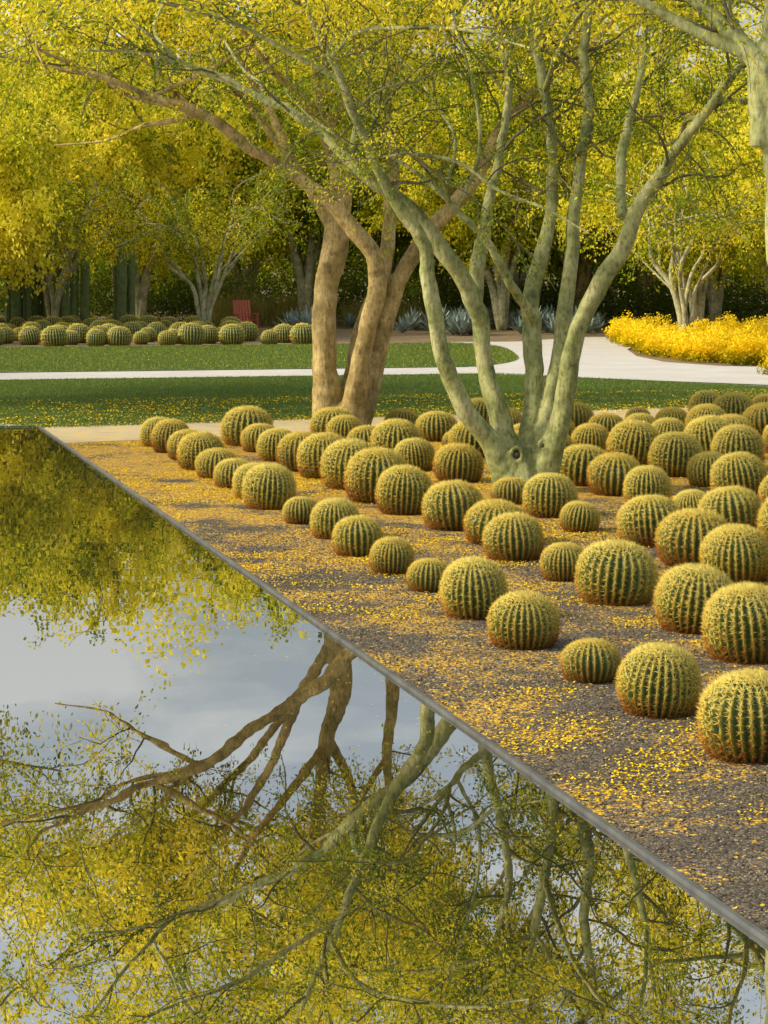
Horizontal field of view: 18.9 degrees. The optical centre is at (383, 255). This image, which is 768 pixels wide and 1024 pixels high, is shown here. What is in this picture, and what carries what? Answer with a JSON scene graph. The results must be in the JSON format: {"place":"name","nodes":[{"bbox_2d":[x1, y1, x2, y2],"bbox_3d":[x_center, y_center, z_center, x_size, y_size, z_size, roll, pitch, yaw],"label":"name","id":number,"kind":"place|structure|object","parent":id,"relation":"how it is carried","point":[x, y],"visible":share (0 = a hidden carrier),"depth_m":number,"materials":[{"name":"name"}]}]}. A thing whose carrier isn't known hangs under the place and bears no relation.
{"place":"outdoors","nodes":[
{"label":"outdoors","id":0,"kind":"place"},
{"bbox_2d":[0,367,475,379],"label":"garden path","id":1,"kind":"structure","parent":0,"point":[169,374],"depth_m":49.02,"materials":[{"name":"concrete"}]},
{"bbox_2d":[0,342,518,371],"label":"lawn","id":2,"kind":"structure","parent":0,"point":[220,359],"depth_m":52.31,"materials":[{"name":"green plant"}]},
{"bbox_2d":[206,287,338,324],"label":"ornamental grass","id":3,"kind":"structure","parent":0,"point":[266,315],"depth_m":84.11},
{"bbox_2d":[44,408,687,442],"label":"sandy path","id":4,"kind":"structure","parent":0,"point":[93,433],"depth_m":33.21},
{"bbox_2d":[0,0,764,265],"label":"sky","id":5,"kind":"structure","parent":0,"point":[742,4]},
{"bbox_2d":[0,267,766,442],"bbox_3d":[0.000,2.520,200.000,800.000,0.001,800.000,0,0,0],"label":"ground","id":6,"kind":"structure","parent":0,"point":[344,333],"depth_m":71.24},
{"bbox_2d":[5,254,31,322],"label":"columnar cactus","id":7,"kind":"object","parent":6,"relation":"on","point":[18,306],"visible":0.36,"depth_m":76.36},
{"bbox_2d":[29,247,51,317],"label":"columnar cactus","id":8,"kind":"object","parent":6,"relation":"on","point":[38,308],"visible":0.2,"depth_m":76.80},
{"bbox_2d":[0,52,93,306],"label":"blooming palo verde tree","id":9,"kind":"object","parent":6,"relation":"on","point":[21,156],"visible":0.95,"depth_m":69.28,"materials":[{"name":"yellow plant"}]},
{"bbox_2d":[0,35,105,277],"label":"blooming palo verde tree","id":10,"kind":"object","parent":6,"relation":"on","point":[28,74],"visible":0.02,"depth_m":82.05,"materials":[{"name":"yellow plant"}]},
{"bbox_2d":[40,325,68,346],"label":"barrel cactus","id":11,"kind":"object","parent":6,"relation":"on","point":[54,335],"visible":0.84,"depth_m":63.42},
{"bbox_2d":[52,249,89,322],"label":"columnar cactus","id":12,"kind":"object","parent":6,"relation":"on","point":[68,306],"visible":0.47,"depth_m":76.37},
{"bbox_2d":[8,153,155,317],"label":"blooming palo verde tree","id":13,"kind":"object","parent":6,"relation":"on","point":[55,300],"visible":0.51,"depth_m":73.05,"materials":[{"name":"yellow plant"}]},
{"bbox_2d":[2,43,218,291],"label":"mesquite tree","id":14,"kind":"object","parent":6,"relation":"on","point":[104,263],"depth_m":91.37,"materials":[{"name":"plant"}]},
{"bbox_2d":[106,326,132,345],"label":"barrel cactus","id":15,"kind":"object","parent":6,"relation":"on","point":[120,335],"visible":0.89,"depth_m":63.90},
{"bbox_2d":[113,239,135,320],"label":"columnar cactus","id":16,"kind":"object","parent":6,"relation":"on","point":[124,284],"visible":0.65,"depth_m":76.57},
{"bbox_2d":[18,18,317,317],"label":"blooming palo verde tree","id":17,"kind":"object","parent":6,"relation":"on","point":[134,146],"visible":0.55,"depth_m":78.94,"materials":[{"name":"yellow plant"}]},
{"bbox_2d":[177,322,206,345],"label":"barrel cactus","id":18,"kind":"object","parent":6,"relation":"on","point":[191,333],"visible":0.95,"depth_m":64.54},
{"bbox_2d":[83,151,316,321],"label":"blooming palo verde tree","id":19,"kind":"object","parent":6,"relation":"on","point":[204,310],"visible":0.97,"depth_m":72.14,"materials":[{"name":"yellow plant"}]},
{"bbox_2d":[109,23,351,305],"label":"blooming palo verde tree","id":20,"kind":"object","parent":6,"relation":"on","point":[251,267],"visible":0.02,"depth_m":92.61,"materials":[{"name":"yellow plant"}]},
{"bbox_2d":[0,260,461,321],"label":"hedge","id":21,"kind":"object","parent":6,"relation":"on","point":[181,299],"visible":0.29,"depth_m":87.94,"materials":[{"name":"green plant"}]},
{"bbox_2d":[218,324,245,344],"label":"barrel cactus","id":22,"kind":"object","parent":6,"relation":"on","point":[231,334],"visible":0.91,"depth_m":64.87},
{"bbox_2d":[232,300,258,327],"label":"garden chair","id":23,"kind":"object","parent":6,"relation":"on","point":[242,308],"visible":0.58,"depth_m":75.80,"materials":[{"name":"red wood"}]},
{"bbox_2d":[133,11,438,314],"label":"blooming palo verde tree","id":24,"kind":"object","parent":6,"relation":"on","point":[304,270],"visible":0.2,"depth_m":80.90,"materials":[{"name":"yellow plant"}]},
{"bbox_2d":[288,322,311,343],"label":"barrel cactus","id":25,"kind":"object","parent":6,"relation":"on","point":[301,333],"visible":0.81,"depth_m":65.16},
{"bbox_2d":[0,228,763,316],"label":"distant shrubs","id":26,"kind":"object","parent":6,"relation":"on","point":[351,258],"visible":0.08,"depth_m":98.64,"materials":[{"name":"green plant"}]},
{"bbox_2d":[0,0,764,309],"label":"distant trees","id":27,"kind":"object","parent":6,"relation":"on","point":[626,68],"visible":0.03,"depth_m":108.93,"materials":[{"name":"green plant"}]},
{"bbox_2d":[0,425,767,945],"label":"pool rim","id":28,"kind":"object","parent":6,"relation":"on","point":[660,863],"visible":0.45,"depth_m":11.55,"materials":[{"name":"concrete"}]},
{"bbox_2d":[249,0,540,274],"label":"blooming palo verde tree","id":29,"kind":"object","parent":6,"relation":"on","point":[393,268],"visible":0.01,"depth_m":94.88,"materials":[{"name":"yellow plant"}]},
{"bbox_2d":[65,420,767,933],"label":"cactus bed","id":30,"kind":"object","parent":6,"relation":"on","point":[231,514],"depth_m":14.17,"materials":[{"name":"gravel"}]},
{"bbox_2d":[150,418,188,452],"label":"barrel cactus","id":31,"kind":"object","parent":30,"relation":"on","point":[163,430],"visible":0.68,"depth_m":29.23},
{"bbox_2d":[175,431,226,470],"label":"barrel cactus","id":32,"kind":"object","parent":30,"relation":"on","point":[191,446],"visible":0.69,"depth_m":26.88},
{"bbox_2d":[194,447,236,478],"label":"barrel cactus","id":33,"kind":"object","parent":30,"relation":"on","point":[207,462],"visible":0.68,"depth_m":25.85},
{"bbox_2d":[212,456,248,488],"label":"barrel cactus","id":34,"kind":"object","parent":30,"relation":"on","point":[225,469],"visible":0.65,"depth_m":24.79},
{"bbox_2d":[219,404,273,445],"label":"barrel cactus","id":35,"kind":"object","parent":30,"relation":"on","point":[237,422],"visible":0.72,"depth_m":30.29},
{"bbox_2d":[231,462,261,498],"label":"barrel cactus","id":36,"kind":"object","parent":30,"relation":"on","point":[239,473],"visible":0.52,"depth_m":23.76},
{"bbox_2d":[239,423,273,452],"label":"barrel cactus","id":37,"kind":"object","parent":30,"relation":"on","point":[250,435],"visible":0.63,"depth_m":29.34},
{"bbox_2d":[241,462,297,509],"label":"barrel cactus","id":38,"kind":"object","parent":30,"relation":"on","point":[269,486],"visible":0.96,"depth_m":22.71,"materials":[{"name":"plant"}]},
{"bbox_2d":[256,427,291,461],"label":"barrel cactus","id":39,"kind":"object","parent":30,"relation":"on","point":[268,440],"visible":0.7,"depth_m":28.04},
{"bbox_2d":[276,431,314,471],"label":"barrel cactus","id":40,"kind":"object","parent":30,"relation":"on","point":[287,447],"visible":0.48,"depth_m":26.74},
{"bbox_2d":[282,496,316,523],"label":"barrel cactus","id":41,"kind":"object","parent":30,"relation":"on","point":[297,510],"visible":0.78,"depth_m":21.47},
{"bbox_2d":[295,431,344,478],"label":"barrel cactus","id":42,"kind":"object","parent":30,"relation":"on","point":[309,453],"visible":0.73,"depth_m":25.82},
{"bbox_2d":[309,406,352,432],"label":"barrel cactus","id":43,"kind":"object","parent":30,"relation":"on","point":[320,420],"visible":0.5,"depth_m":31.21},
{"bbox_2d":[309,497,359,539],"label":"barrel cactus","id":44,"kind":"object","parent":30,"relation":"on","point":[326,515],"visible":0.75,"depth_m":20.34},
{"bbox_2d":[326,414,362,438],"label":"barrel cactus","id":45,"kind":"object","parent":30,"relation":"on","point":[343,425],"visible":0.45,"depth_m":30.00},
{"bbox_2d":[320,437,372,489],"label":"barrel cactus","id":46,"kind":"object","parent":30,"relation":"on","point":[337,455],"visible":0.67,"depth_m":24.65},
{"bbox_2d":[330,514,382,556],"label":"barrel cactus","id":47,"kind":"object","parent":30,"relation":"on","point":[356,536],"visible":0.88,"depth_m":19.16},
{"bbox_2d":[0,0,741,424],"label":"palo verde tree","id":48,"kind":"object","parent":30,"relation":"on","point":[356,392],"visible":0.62,"depth_m":31.73,"materials":[{"name":"beige plant"}]},
{"bbox_2d":[342,446,407,503],"bbox_3d":[-0.065,2.251,23.489,0.742,0.649,0.767,1,-1,13],"label":"barrel cactus","id":49,"kind":"object","parent":30,"relation":"on","point":[366,468],"visible":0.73,"depth_m":23.27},
{"bbox_2d":[0,0,766,484],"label":"palo verde tree","id":50,"kind":"object","parent":30,"relation":"on","point":[532,448],"visible":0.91,"depth_m":24.42,"materials":[{"name":"green plant"}]},
{"bbox_2d":[368,535,415,574],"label":"barrel cactus","id":51,"kind":"object","parent":30,"relation":"on","point":[388,555],"visible":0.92,"depth_m":18.07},
{"bbox_2d":[369,418,421,449],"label":"barrel cactus","id":52,"kind":"object","parent":30,"relation":"on","point":[390,433],"visible":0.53,"depth_m":27.56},
{"bbox_2d":[373,464,433,514],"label":"barrel cactus","id":53,"kind":"object","parent":30,"relation":"on","point":[401,489],"visible":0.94,"depth_m":22.22,"materials":[{"name":"plant"}]},
{"bbox_2d":[393,437,434,470],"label":"barrel cactus","id":54,"kind":"object","parent":30,"relation":"on","point":[419,452],"visible":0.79,"depth_m":26.74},
{"bbox_2d":[67,441,767,907],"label":"fallen petals","id":55,"kind":"object","parent":30,"relation":"on","point":[393,613],"visible":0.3,"depth_m":16.44,"materials":[{"name":"plant"}]},
{"bbox_2d":[405,557,448,592],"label":"barrel cactus","id":56,"kind":"object","parent":30,"relation":"on","point":[425,574],"visible":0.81,"depth_m":17.12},
{"bbox_2d":[414,410,456,441],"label":"barrel cactus","id":57,"kind":"object","parent":30,"relation":"on","point":[435,425],"visible":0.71,"depth_m":31.04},
{"bbox_2d":[419,479,483,530],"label":"barrel cactus","id":58,"kind":"object","parent":30,"relation":"on","point":[447,505],"visible":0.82,"depth_m":20.96,"materials":[{"name":"plant"}]},
{"bbox_2d":[431,442,484,482],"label":"barrel cactus","id":59,"kind":"object","parent":30,"relation":"on","point":[457,461],"visible":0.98,"depth_m":25.41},
{"bbox_2d":[447,421,484,457],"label":"barrel cactus","id":60,"kind":"object","parent":30,"relation":"on","point":[460,432],"visible":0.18,"depth_m":28.49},
{"bbox_2d":[438,555,509,619],"bbox_3d":[0.626,2.315,15.996,0.517,0.490,0.537,-3,4,-1],"label":"barrel cactus","id":61,"kind":"object","parent":30,"relation":"on","point":[473,587],"visible":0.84,"depth_m":15.84,"materials":[{"name":"plant"}]},
{"bbox_2d":[463,498,523,544],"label":"barrel cactus","id":62,"kind":"object","parent":30,"relation":"on","point":[480,514],"visible":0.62,"depth_m":19.96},
{"bbox_2d":[490,476,525,504],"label":"barrel cactus","id":63,"kind":"object","parent":30,"relation":"on","point":[508,488],"visible":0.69,"depth_m":23.17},
{"bbox_2d":[481,511,546,561],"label":"barrel cactus","id":64,"kind":"object","parent":30,"relation":"on","point":[512,536],"visible":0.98,"depth_m":18.85,"materials":[{"name":"plant"}]},
{"bbox_2d":[485,589,561,649],"bbox_3d":[0.899,2.343,14.777,0.511,0.419,0.492,0,5,1],"label":"barrel cactus","id":65,"kind":"object","parent":30,"relation":"on","point":[524,619],"visible":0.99,"depth_m":14.63,"materials":[{"name":"plant"}]},
{"bbox_2d":[520,472,578,517],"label":"barrel cactus","id":66,"kind":"object","parent":30,"relation":"on","point":[548,495],"visible":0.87,"depth_m":22.00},
{"bbox_2d":[538,541,583,581],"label":"barrel cactus","id":67,"kind":"object","parent":30,"relation":"on","point":[558,560],"visible":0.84,"depth_m":17.69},
{"bbox_2d":[381,0,767,263],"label":"palo verde tree","id":68,"kind":"object","parent":30,"relation":"on","point":[730,37],"visible":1,"depth_m":16.85,"materials":[{"name":"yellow plant"}]},
{"bbox_2d":[558,501,600,532],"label":"barrel cactus","id":69,"kind":"object","parent":30,"relation":"on","point":[580,516],"visible":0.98,"depth_m":20.84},
{"bbox_2d":[571,402,593,427],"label":"barrel cactus","id":70,"kind":"object","parent":30,"relation":"on","point":[582,413],"visible":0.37,"depth_m":32.67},
{"bbox_2d":[559,443,607,486],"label":"barrel cactus","id":71,"kind":"object","parent":30,"relation":"on","point":[576,460],"visible":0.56,"depth_m":25.02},
{"bbox_2d":[571,422,609,450],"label":"barrel cactus","id":72,"kind":"object","parent":30,"relation":"on","point":[593,433],"visible":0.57,"depth_m":28.45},
{"bbox_2d":[560,636,621,683],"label":"barrel cactus","id":73,"kind":"object","parent":30,"relation":"on","point":[591,660],"visible":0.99,"depth_m":13.48,"materials":[{"name":"plant"}]},
{"bbox_2d":[586,452,640,496],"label":"barrel cactus","id":74,"kind":"object","parent":30,"relation":"on","point":[606,472],"visible":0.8,"depth_m":23.99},
{"bbox_2d":[573,537,660,606],"bbox_3d":[1.689,2.303,16.665,0.654,0.539,0.633,5,-1,31],"label":"barrel cactus","id":75,"kind":"object","parent":30,"relation":"on","point":[611,571],"visible":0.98,"depth_m":16.48,"materials":[{"name":"plant"}]},
{"bbox_2d":[605,418,659,464],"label":"barrel cactus","id":76,"kind":"object","parent":30,"relation":"on","point":[632,437],"visible":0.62,"depth_m":27.19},
{"bbox_2d":[622,464,672,501],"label":"barrel cactus","id":77,"kind":"object","parent":30,"relation":"on","point":[643,479],"visible":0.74,"depth_m":22.95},
{"bbox_2d":[614,494,681,547],"bbox_3d":[2.312,2.307,19.971,0.638,0.515,0.618,-5,-8,11],"label":"barrel cactus","id":78,"kind":"object","parent":30,"relation":"on","point":[638,518],"visible":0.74,"depth_m":19.79,"materials":[{"name":"plant"}]},
{"bbox_2d":[614,640,702,718],"bbox_3d":[1.511,2.329,12.610,0.509,0.455,0.493,2,3,-44],"label":"barrel cactus","id":79,"kind":"object","parent":30,"relation":"on","point":[660,679],"visible":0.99,"depth_m":12.47,"materials":[{"name":"plant"}]},
{"bbox_2d":[651,417,685,434],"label":"barrel cactus","id":80,"kind":"object","parent":30,"relation":"on","point":[665,424],"visible":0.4,"depth_m":29.38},
{"bbox_2d":[646,430,704,476],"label":"barrel cactus","id":81,"kind":"object","parent":30,"relation":"on","point":[671,453],"visible":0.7,"depth_m":26.04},
{"bbox_2d":[673,489,706,510],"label":"barrel cactus","id":82,"kind":"object","parent":30,"relation":"on","point":[686,498],"visible":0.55,"depth_m":21.74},
{"bbox_2d":[653,507,728,566],"bbox_3d":[2.514,2.297,18.654,0.700,0.548,0.677,0,1,-13],"label":"barrel cactus","id":83,"kind":"object","parent":30,"relation":"on","point":[682,534],"visible":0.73,"depth_m":18.47,"materials":[{"name":"plant"}]},
{"bbox_2d":[652,561,734,634],"bbox_3d":[2.084,2.303,15.408,0.611,0.522,0.592,6,3,12],"label":"barrel cactus","id":84,"kind":"object","parent":30,"relation":"on","point":[682,592],"visible":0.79,"depth_m":15.25,"materials":[{"name":"plant"}]},
{"bbox_2d":[685,451,723,487],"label":"barrel cactus","id":85,"kind":"object","parent":30,"relation":"on","point":[699,466],"visible":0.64,"depth_m":24.92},
{"bbox_2d":[685,403,725,425],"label":"barrel cactus","id":86,"kind":"object","parent":30,"relation":"on","point":[698,410],"visible":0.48,"depth_m":31.39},
{"bbox_2d":[684,414,730,451],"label":"barrel cactus","id":87,"kind":"object","parent":30,"relation":"on","point":[703,429],"visible":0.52,"depth_m":28.19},
{"bbox_2d":[696,485,763,529],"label":"barrel cactus","id":88,"kind":"object","parent":30,"relation":"on","point":[737,504],"visible":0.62,"depth_m":20.53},
{"bbox_2d":[694,667,767,764],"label":"barrel cactus","id":89,"kind":"object","parent":30,"relation":"on","point":[733,718],"visible":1,"depth_m":11.35,"materials":[{"name":"plant"}]},
{"bbox_2d":[711,391,753,415],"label":"barrel cactus","id":90,"kind":"object","parent":30,"relation":"on","point":[734,403],"visible":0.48,"depth_m":33.27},
{"bbox_2d":[698,522,767,583],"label":"barrel cactus","id":91,"kind":"object","parent":30,"relation":"on","point":[738,553],"visible":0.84,"depth_m":17.53,"materials":[{"name":"plant"}]},
{"bbox_2d":[700,581,767,664],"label":"barrel cactus","id":92,"kind":"object","parent":30,"relation":"on","point":[735,622],"visible":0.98,"depth_m":14.13,"materials":[{"name":"plant"}]},
{"bbox_2d":[708,451,767,496],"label":"barrel cactus","id":93,"kind":"object","parent":30,"relation":"on","point":[746,469],"visible":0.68,"depth_m":23.72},
{"bbox_2d":[709,423,766,462],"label":"barrel cactus","id":94,"kind":"object","parent":30,"relation":"on","point":[728,438],"visible":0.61,"depth_m":26.85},
{"bbox_2d":[742,401,767,435],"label":"barrel cactus","id":95,"kind":"object","parent":30,"relation":"on","point":[756,414],"visible":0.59,"depth_m":31.91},
{"bbox_2d":[299,56,543,295],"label":"mesquite tree","id":96,"kind":"object","parent":6,"relation":"on","point":[400,241],"visible":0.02,"depth_m":82.41,"materials":[{"name":"green plant"}]},
{"bbox_2d":[355,38,630,330],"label":"blooming palo verde tree","id":97,"kind":"object","parent":6,"relation":"on","point":[456,228],"visible":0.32,"depth_m":76.89,"materials":[{"name":"yellow plant"}]},
{"bbox_2d":[449,50,670,314],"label":"blooming palo verde tree","id":98,"kind":"object","parent":6,"relation":"on","point":[518,277],"visible":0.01,"depth_m":95.58,"materials":[{"name":"yellow plant"}]},
{"bbox_2d":[418,271,767,325],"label":"hedge","id":99,"kind":"object","parent":6,"relation":"on","point":[642,306],"visible":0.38,"depth_m":83.06,"materials":[{"name":"green plant"}]},
{"bbox_2d":[461,62,732,311],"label":"mesquite tree","id":100,"kind":"object","parent":6,"relation":"on","point":[584,271],"visible":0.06,"depth_m":82.69,"materials":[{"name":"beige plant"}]},
{"bbox_2d":[496,53,743,315],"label":"mesquite tree","id":101,"kind":"object","parent":6,"relation":"on","point":[639,273],"depth_m":94.79,"materials":[{"name":"plant"}]},
{"bbox_2d":[525,56,766,331],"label":"blooming palo verde tree","id":102,"kind":"object","parent":6,"relation":"on","point":[700,296],"visible":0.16,"depth_m":70.61,"materials":[{"name":"yellow plant"}]},
{"bbox_2d":[554,72,767,322],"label":"blooming palo verde tree","id":103,"kind":"object","parent":6,"relation":"on","point":[714,297],"visible":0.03,"depth_m":81.70,"materials":[{"name":"yellow plant"}]},
{"bbox_2d":[562,132,767,332],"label":"blooming palo verde tree","id":104,"kind":"object","parent":6,"relation":"on","point":[706,241],"visible":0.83,"depth_m":62.41,"materials":[{"name":"yellow plant"}]},
{"bbox_2d":[604,310,767,365],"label":"yellow flower bed","id":105,"kind":"object","parent":6,"relation":"on","point":[728,341],"visible":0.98,"depth_m":57.09,"materials":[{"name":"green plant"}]},
{"bbox_2d":[697,52,766,255],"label":"blooming palo verde tree","id":106,"kind":"object","parent":6,"relation":"on","point":[755,154],"visible":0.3,"depth_m":64.69,"materials":[{"name":"yellow plant"}]},
{"bbox_2d":[0,427,767,1023],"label":"reflecting pool water","id":107,"kind":"structure","parent":0,"point":[174,849],"depth_m":9.89,"materials":[{"name":"liquid"}]},
{"bbox_2d":[0,373,767,427],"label":"lawn","id":108,"kind":"structure","parent":0,"point":[75,401],"depth_m":40.52,"materials":[{"name":"green plant"}]},
{"bbox_2d":[0,0,159,108],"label":"blooming palo verde tree","id":109,"kind":"object","parent":108,"relation":"on","point":[6,74],"visible":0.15,"depth_m":40.39,"materials":[{"name":"yellow plant"}]},
{"bbox_2d":[0,388,764,425],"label":"fallen petals","id":110,"kind":"object","parent":108,"relation":"on","point":[508,395],"visible":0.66,"depth_m":37.68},
{"bbox_2d":[337,295,451,324],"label":"ornamental grass","id":111,"kind":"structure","parent":0,"point":[401,309],"depth_m":84.36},
{"bbox_2d":[452,337,767,384],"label":"paved plaza","id":112,"kind":"structure","parent":0,"point":[601,357],"depth_m":51.53,"materials":[{"name":"concrete"}]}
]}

